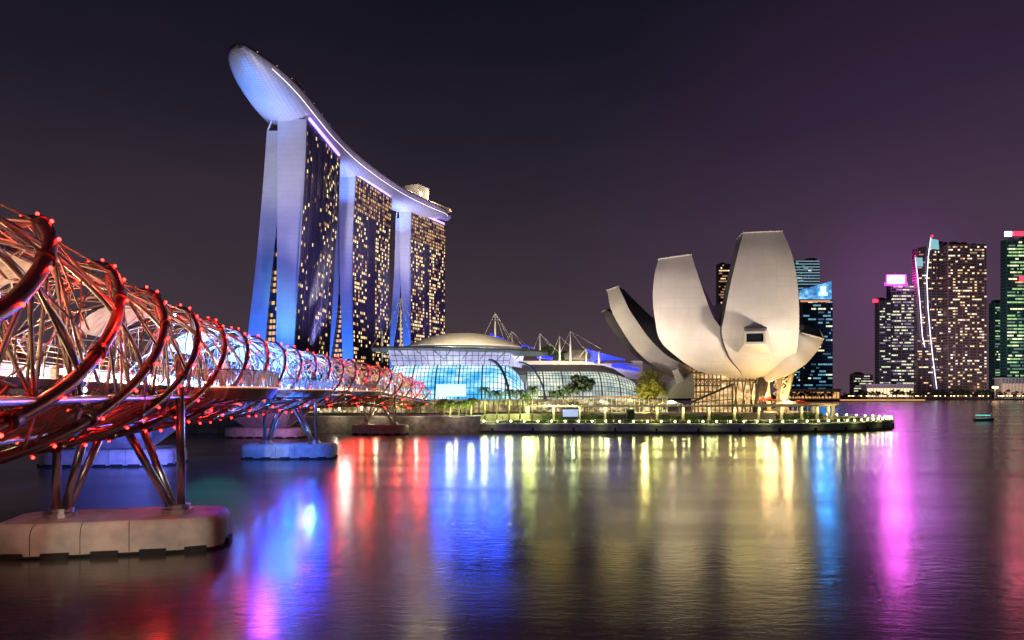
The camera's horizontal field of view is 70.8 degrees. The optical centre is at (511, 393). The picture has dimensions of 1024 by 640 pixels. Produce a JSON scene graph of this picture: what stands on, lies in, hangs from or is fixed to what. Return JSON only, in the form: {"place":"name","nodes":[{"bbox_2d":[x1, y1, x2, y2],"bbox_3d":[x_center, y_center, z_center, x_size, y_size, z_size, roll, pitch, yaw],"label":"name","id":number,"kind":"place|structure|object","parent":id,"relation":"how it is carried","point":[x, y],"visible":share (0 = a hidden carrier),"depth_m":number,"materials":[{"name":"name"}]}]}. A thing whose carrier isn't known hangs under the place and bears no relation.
{"place":"outdoors","nodes":[
{"label":"outdoors","id":0,"kind":"place"},
{"bbox_2d":[1,400,483,422],"bbox_3d":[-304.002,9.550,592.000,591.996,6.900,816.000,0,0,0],"label":"ground","id":1,"kind":"structure","parent":0,"point":[400,414],"depth_m":210.15,"materials":[{"name":"grey concrete"}]},
{"bbox_2d":[243,116,339,385],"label":"hotel tower","id":2,"kind":"structure","parent":1,"relation":"on","point":[292,298],"depth_m":482.00,"materials":[{"name":"white glass"}]},
{"bbox_2d":[298,137,338,352],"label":"window","id":3,"kind":"structure","parent":2,"relation":"in","point":[316,137],"depth_m":529.69,"materials":[{"name":"yellow glass"}]},
{"bbox_2d":[227,43,451,220],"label":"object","id":4,"kind":"structure","parent":2,"relation":"on","point":[273,93],"depth_m":471.10,"materials":[{"name":"metal"}]},
{"bbox_2d":[329,176,391,396],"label":"hotel tower","id":5,"kind":"structure","parent":1,"relation":"on","point":[360,315],"depth_m":616.21,"materials":[{"name":"black glass"}]},
{"bbox_2d":[353,178,390,377],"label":"window","id":6,"kind":"structure","parent":5,"relation":"in","point":[355,348],"depth_m":633.11,"materials":[{"name":"yellow"}]},
{"bbox_2d":[389,211,445,366],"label":"hotel tower","id":7,"kind":"structure","parent":1,"relation":"on","point":[419,273],"depth_m":731.09,"materials":[{"name":"black glass"}]},
{"bbox_2d":[411,212,444,341],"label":"window","id":8,"kind":"structure","parent":7,"relation":"in","point":[412,212],"depth_m":749.45,"materials":[{"name":"yellow"}]},
{"bbox_2d":[433,402,442,414],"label":"palm tree","id":9,"kind":"object","parent":1,"relation":"on","point":[439,406],"visible":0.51,"depth_m":202.85,"materials":[{"name":"green plant"}]},
{"bbox_2d":[437,399,447,415],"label":"palm tree","id":10,"kind":"object","parent":1,"relation":"on","point":[444,401],"visible":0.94,"depth_m":199.13,"materials":[{"name":"green plant"}]},
{"bbox_2d":[443,400,456,415],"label":"palm tree","id":11,"kind":"object","parent":1,"relation":"on","point":[450,402],"visible":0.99,"depth_m":196.41,"materials":[{"name":"green plant"}]},
{"bbox_2d":[451,401,465,415],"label":"palm tree","id":12,"kind":"object","parent":1,"relation":"on","point":[458,403],"visible":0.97,"depth_m":197.84,"materials":[{"name":"green plant"}]},
{"bbox_2d":[461,400,470,414],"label":"palm tree","id":13,"kind":"object","parent":1,"relation":"on","point":[463,401],"visible":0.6,"depth_m":200.81,"materials":[{"name":"green plant"}]},
{"bbox_2d":[463,397,478,415],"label":"palm tree","id":14,"kind":"object","parent":1,"relation":"on","point":[471,400],"visible":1,"depth_m":196.82,"materials":[{"name":"green plant"}]},
{"bbox_2d":[309,333,642,412],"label":"shopping mall","id":15,"kind":"structure","parent":1,"relation":"on","point":[456,367],"depth_m":261.81,"materials":[{"name":"blue glass"}]},
{"bbox_2d":[372,330,382,362],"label":"roof mast","id":16,"kind":"object","parent":15,"relation":"on","point":[381,345],"visible":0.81,"depth_m":284.77,"materials":[{"name":"white metal"}]},
{"bbox_2d":[383,298,421,345],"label":"roof mast","id":17,"kind":"object","parent":15,"relation":"on","point":[400,321],"visible":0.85,"depth_m":284.92,"materials":[{"name":"white metal"}]},
{"bbox_2d":[485,313,512,340],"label":"roof mast","id":18,"kind":"object","parent":15,"relation":"on","point":[495,326],"visible":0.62,"depth_m":289.92,"materials":[{"name":"white metal"}]},
{"bbox_2d":[507,331,530,349],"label":"roof mast","id":19,"kind":"object","parent":15,"relation":"on","point":[516,337],"visible":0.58,"depth_m":300.01,"materials":[{"name":"white metal"}]},
{"bbox_2d":[533,334,549,362],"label":"roof mast","id":20,"kind":"object","parent":15,"relation":"on","point":[540,347],"visible":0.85,"depth_m":304.78,"materials":[{"name":"white metal"}]},
{"bbox_2d":[545,344,554,355],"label":"roof terrace tree","id":21,"kind":"object","parent":15,"relation":"on","point":[552,347],"visible":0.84,"depth_m":317.21,"materials":[{"name":"green plant"}]},
{"bbox_2d":[549,348,561,357],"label":"roof terrace tree","id":22,"kind":"object","parent":15,"relation":"on","point":[555,352],"visible":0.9,"depth_m":316.98,"materials":[{"name":"green plant"}]},
{"bbox_2d":[552,336,559,363],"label":"roof mast","id":23,"kind":"object","parent":15,"relation":"on","point":[559,349],"visible":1,"depth_m":304.69,"materials":[{"name":"white metal"}]},
{"bbox_2d":[557,351,566,360],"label":"roof terrace tree","id":24,"kind":"object","parent":15,"relation":"on","point":[562,356],"visible":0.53,"depth_m":317.34,"materials":[{"name":"green plant"}]},
{"bbox_2d":[561,331,600,362],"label":"roof mast","id":25,"kind":"object","parent":15,"relation":"on","point":[570,344],"visible":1,"depth_m":304.81,"materials":[{"name":"white metal"}]},
{"bbox_2d":[0,400,1023,639],"bbox_3d":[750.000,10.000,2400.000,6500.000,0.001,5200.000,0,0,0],"label":"water","id":26,"kind":"structure","parent":0,"point":[910,526],"depth_m":49.01,"materials":[{"name":"grey liquid"}]},
{"bbox_2d":[37,420,188,467],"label":"road bridge pier","id":27,"kind":"structure","parent":26,"relation":"in","point":[118,452],"depth_m":98.39,"materials":[{"name":"paint"}]},
{"bbox_2d":[6,398,368,424],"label":"road bridge","id":28,"kind":"structure","parent":27,"relation":"on","point":[257,409],"depth_m":164.76,"materials":[{"name":"concrete"}]},
{"bbox_2d":[0,352,232,560],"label":"bridge pier","id":29,"kind":"structure","parent":26,"relation":"in","point":[57,530],"depth_m":45.44,"materials":[{"name":"paint"}]},
{"bbox_2d":[0,202,432,464],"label":"helix bridge","id":30,"kind":"structure","parent":29,"relation":"on","point":[108,417],"depth_m":39.35,"materials":[{"name":"red metal"}]},
{"bbox_2d":[224,409,312,437],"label":"road bridge pier","id":31,"kind":"structure","parent":26,"relation":"in","point":[251,427],"depth_m":161.62,"materials":[{"name":"paint"}]},
{"bbox_2d":[241,375,338,459],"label":"bridge pier","id":32,"kind":"structure","parent":26,"relation":"in","point":[269,449],"depth_m":110.01,"materials":[{"name":"paint"}]},
{"bbox_2d":[173,416,480,432],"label":"quay wall","id":33,"kind":"structure","parent":26,"relation":"in","point":[416,424],"depth_m":183.20,"materials":[{"name":"concrete"}]},
{"bbox_2d":[351,385,408,434],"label":"bridge pier","id":34,"kind":"structure","parent":26,"relation":"in","point":[366,427],"depth_m":175.36,"materials":[{"name":"paint"}]},
{"bbox_2d":[481,416,894,433],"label":"promenade quay","id":35,"kind":"structure","parent":26,"relation":"in","point":[680,428],"depth_m":182.22,"materials":[{"name":"concrete"}]},
{"bbox_2d":[775,400,926,401],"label":"jetty","id":36,"kind":"object","parent":26,"relation":"on","point":[882,401],"visible":0.64,"depth_m":902.00,"materials":[{"name":"concrete"}]},
{"bbox_2d":[972,415,993,420],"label":"motor boat","id":37,"kind":"object","parent":26,"relation":"on","point":[983,419],"visible":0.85,"depth_m":261.03,"materials":[{"name":"teal"}]},
{"bbox_2d":[486,407,810,420],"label":"plaza pavement","id":38,"kind":"structure","parent":0,"point":[672,411],"depth_m":213.46,"materials":[{"name":"beige concrete"}]},
{"bbox_2d":[518,394,531,413],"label":"palm tree","id":39,"kind":"object","parent":38,"relation":"on","point":[525,398],"visible":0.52,"depth_m":206.37,"materials":[{"name":"green plant"}]},
{"bbox_2d":[548,374,595,407],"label":"spreading tree","id":40,"kind":"object","parent":38,"relation":"on","point":[578,386],"visible":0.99,"depth_m":207.89,"materials":[{"name":"green plant"}]},
{"bbox_2d":[538,396,667,411],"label":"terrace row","id":41,"kind":"object","parent":38,"relation":"on","point":[602,401],"visible":0.3,"depth_m":230.00,"materials":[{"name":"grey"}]},
{"bbox_2d":[543,399,666,411],"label":"shop window","id":42,"kind":"structure","parent":41,"relation":"in","point":[559,401],"depth_m":230.03,"materials":[{"name":"yellow"}]},
{"bbox_2d":[634,369,666,411],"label":"round tree","id":43,"kind":"object","parent":38,"relation":"on","point":[650,385],"visible":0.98,"depth_m":222.76,"materials":[{"name":"green plant"}]},
{"bbox_2d":[658,400,680,412],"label":"plaza tent","id":44,"kind":"object","parent":38,"relation":"on","point":[670,402],"visible":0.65,"depth_m":215.94,"materials":[{"name":"white fabric"}]},
{"bbox_2d":[601,230,824,412],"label":"lotus museum","id":45,"kind":"structure","parent":38,"relation":"on","point":[742,339],"depth_m":216.12,"materials":[{"name":"white concrete"}]},
{"bbox_2d":[758,395,776,412],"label":"plaza tent","id":46,"kind":"object","parent":38,"relation":"on","point":[767,398],"visible":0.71,"depth_m":217.75,"materials":[{"name":"red fabric"}]},
{"bbox_2d":[777,399,797,412],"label":"plaza tent","id":47,"kind":"object","parent":38,"relation":"on","point":[787,401],"visible":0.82,"depth_m":217.74,"materials":[{"name":"white fabric"}]},
{"bbox_2d":[788,400,810,411],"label":"plaza tent","id":48,"kind":"object","parent":38,"relation":"on","point":[801,402],"visible":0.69,"depth_m":219.88,"materials":[{"name":"red fabric"}]},
{"bbox_2d":[482,416,885,423],"bbox_3d":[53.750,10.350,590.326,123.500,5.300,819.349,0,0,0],"label":"promenade ground","id":49,"kind":"structure","parent":0,"point":[824,418],"depth_m":206.10,"materials":[{"name":"grey concrete"}]},
{"bbox_2d":[478,387,491,420],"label":"palm tree","id":50,"kind":"object","parent":49,"relation":"on","point":[485,389],"visible":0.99,"depth_m":201.90,"materials":[{"name":"green plant"}]},
{"bbox_2d":[488,390,505,420],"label":"palm tree","id":51,"kind":"object","parent":49,"relation":"on","point":[496,393],"visible":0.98,"depth_m":202.81,"materials":[{"name":"green plant"}]},
{"bbox_2d":[500,389,519,420],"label":"palm tree","id":52,"kind":"object","parent":49,"relation":"on","point":[509,392],"visible":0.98,"depth_m":201.59,"materials":[{"name":"green plant"}]},
{"bbox_2d":[512,389,529,419],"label":"palm tree","id":53,"kind":"object","parent":49,"relation":"on","point":[520,392],"visible":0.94,"depth_m":202.50,"materials":[{"name":"green plant"}]},
{"bbox_2d":[526,386,540,420],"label":"palm tree","id":54,"kind":"object","parent":49,"relation":"on","point":[530,389],"visible":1,"depth_m":201.81,"materials":[{"name":"green plant"}]},
{"bbox_2d":[562,408,578,417],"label":"notice board","id":55,"kind":"object","parent":49,"relation":"on","point":[570,412],"visible":1,"depth_m":200.70,"materials":[{"name":"metal"}]},
{"bbox_2d":[538,413,616,419],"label":"hedge","id":56,"kind":"object","parent":49,"relation":"on","point":[586,416],"visible":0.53,"depth_m":207.79,"materials":[{"name":"green plant"}]},
{"bbox_2d":[614,415,626,420],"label":"service cabinet","id":57,"kind":"object","parent":49,"relation":"on","point":[620,416],"visible":0.64,"depth_m":197.90,"materials":[{"name":"metal"}]},
{"bbox_2d":[626,409,634,420],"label":"service kiosk","id":58,"kind":"object","parent":49,"relation":"on","point":[630,413],"visible":0.79,"depth_m":199.20,"materials":[{"name":"green metal"}]},
{"bbox_2d":[526,403,838,420],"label":"railing","id":59,"kind":"object","parent":49,"relation":"on","point":[801,406],"visible":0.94,"depth_m":204.19,"materials":[{"name":"metal"}]},
{"bbox_2d":[493,417,872,422],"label":"lawn","id":60,"kind":"structure","parent":49,"relation":"on","point":[863,419],"depth_m":191.34,"materials":[{"name":"green plant"}]},
{"bbox_2d":[496,417,860,422],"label":"hedge","id":61,"kind":"object","parent":60,"relation":"on","point":[599,421],"visible":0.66,"depth_m":191.03,"materials":[{"name":"green plant"}]},
{"bbox_2d":[511,413,878,423],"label":"quay railing","id":62,"kind":"object","parent":49,"relation":"on","point":[670,421],"visible":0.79,"depth_m":184.86,"materials":[{"name":"silver metal"}]},
{"bbox_2d":[658,414,743,420],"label":"hedge","id":63,"kind":"object","parent":49,"relation":"on","point":[715,417],"visible":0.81,"depth_m":205.94,"materials":[{"name":"green plant"}]},
{"bbox_2d":[773,412,823,419],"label":"hedge","id":64,"kind":"object","parent":49,"relation":"on","point":[796,416],"visible":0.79,"depth_m":212.20,"materials":[{"name":"green plant"}]},
{"bbox_2d":[716,263,730,304],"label":"office tower","id":65,"kind":"structure","parent":0,"point":[722,271],"depth_m":1080.00,"materials":[{"name":"grey glass"}]},
{"bbox_2d":[787,369,799,388],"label":"office tower","id":66,"kind":"structure","parent":0,"point":[796,382],"depth_m":1085.00,"materials":[{"name":"blue"}]},
{"bbox_2d":[794,258,819,300],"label":"office tower","id":67,"kind":"structure","parent":0,"point":[807,272],"depth_m":1149.40,"materials":[{"name":"blue glass"}]},
{"bbox_2d":[791,400,839,401],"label":"shore bank","id":68,"kind":"structure","parent":0,"point":[819,400],"depth_m":876.00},
{"bbox_2d":[783,389,842,399],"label":"jetty pavilion","id":69,"kind":"structure","parent":68,"relation":"on","point":[837,395],"depth_m":899.60,"materials":[{"name":"concrete"}]},
{"bbox_2d":[828,391,834,399],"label":"shore tree","id":70,"kind":"object","parent":68,"relation":"on","point":[831,393],"visible":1,"depth_m":880.81,"materials":[{"name":"green plant"}]},
{"bbox_2d":[799,281,832,388],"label":"office tower","id":71,"kind":"structure","parent":0,"point":[816,371],"depth_m":1079.99,"materials":[{"name":"blue glass"}]},
{"bbox_2d":[645,395,1023,399],"bbox_3d":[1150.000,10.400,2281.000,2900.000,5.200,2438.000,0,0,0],"label":"shore","id":72,"kind":"structure","parent":0,"point":[844,397],"depth_m":1062.00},
{"bbox_2d":[873,298,890,383],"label":"office tower","id":73,"kind":"structure","parent":72,"relation":"on","point":[882,337],"depth_m":1090.00,"materials":[{"name":"grey"}]},
{"bbox_2d":[860,384,915,398],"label":"waterfront arcade","id":74,"kind":"object","parent":72,"relation":"on","point":[887,388],"visible":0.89,"depth_m":1074.60,"materials":[{"name":"concrete"}]},
{"bbox_2d":[889,389,896,398],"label":"shore tree","id":75,"kind":"object","parent":72,"relation":"on","point":[894,392],"visible":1,"depth_m":1065.72,"materials":[{"name":"green plant"}]},
{"bbox_2d":[956,389,963,398],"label":"shore tree","id":76,"kind":"object","parent":72,"relation":"on","point":[960,392],"visible":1,"depth_m":1063.40,"materials":[{"name":"green plant"}]},
{"bbox_2d":[992,386,997,398],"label":"waterfront pylon","id":77,"kind":"object","parent":72,"relation":"on","point":[995,391],"visible":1,"depth_m":1063.02,"materials":[{"name":"white"}]},
{"bbox_2d":[993,378,1023,398],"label":"waterfront hall","id":78,"kind":"structure","parent":72,"relation":"on","point":[1010,384],"depth_m":1067.63,"materials":[{"name":"concrete"}]},
{"bbox_2d":[1000,231,1023,377],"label":"office tower","id":79,"kind":"structure","parent":72,"relation":"on","point":[1011,305],"depth_m":1080.00,"materials":[{"name":"green glass"}]},
{"bbox_2d":[1007,242,1023,375],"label":"window","id":80,"kind":"structure","parent":79,"relation":"in","point":[1019,242],"depth_m":1079.32,"materials":[{"name":"green"}]},
{"bbox_2d":[1019,274,1023,376],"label":"office tower","id":81,"kind":"structure","parent":72,"relation":"on","point":[1021,278],"depth_m":1079.84,"materials":[{"name":"grey"}]},
{"bbox_2d":[849,372,872,397],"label":"office tower","id":82,"kind":"structure","parent":0,"point":[857,379],"depth_m":1180.00,"materials":[{"name":"grey"}]},
{"bbox_2d":[884,275,913,383],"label":"office tower","id":83,"kind":"structure","parent":0,"point":[899,293],"depth_m":1109.40,"materials":[{"name":"grey"}]},
{"bbox_2d":[892,292,913,383],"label":"window","id":84,"kind":"structure","parent":83,"relation":"in","point":[903,292],"depth_m":1109.52,"materials":[{"name":"yellow"}]},
{"bbox_2d":[912,235,946,398],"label":"office tower","id":85,"kind":"structure","parent":0,"point":[927,303],"depth_m":1100.00,"materials":[{"name":"grey glass"}]},
{"bbox_2d":[918,251,941,396],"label":"window","id":86,"kind":"structure","parent":85,"relation":"in","point":[919,251],"depth_m":1099.27,"materials":[{"name":"yellow"}]},
{"bbox_2d":[942,241,986,398],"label":"office tower","id":87,"kind":"structure","parent":0,"point":[964,321],"depth_m":1085.00,"materials":[{"name":"brown"}]},
{"bbox_2d":[948,246,985,395],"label":"window","id":88,"kind":"structure","parent":87,"relation":"in","point":[953,246],"depth_m":1084.34,"materials":[{"name":"yellow"}]},
{"bbox_2d":[988,300,999,398],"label":"office tower","id":89,"kind":"structure","parent":0,"point":[994,339],"depth_m":1112.13,"materials":[{"name":"green glass"}]}
]}

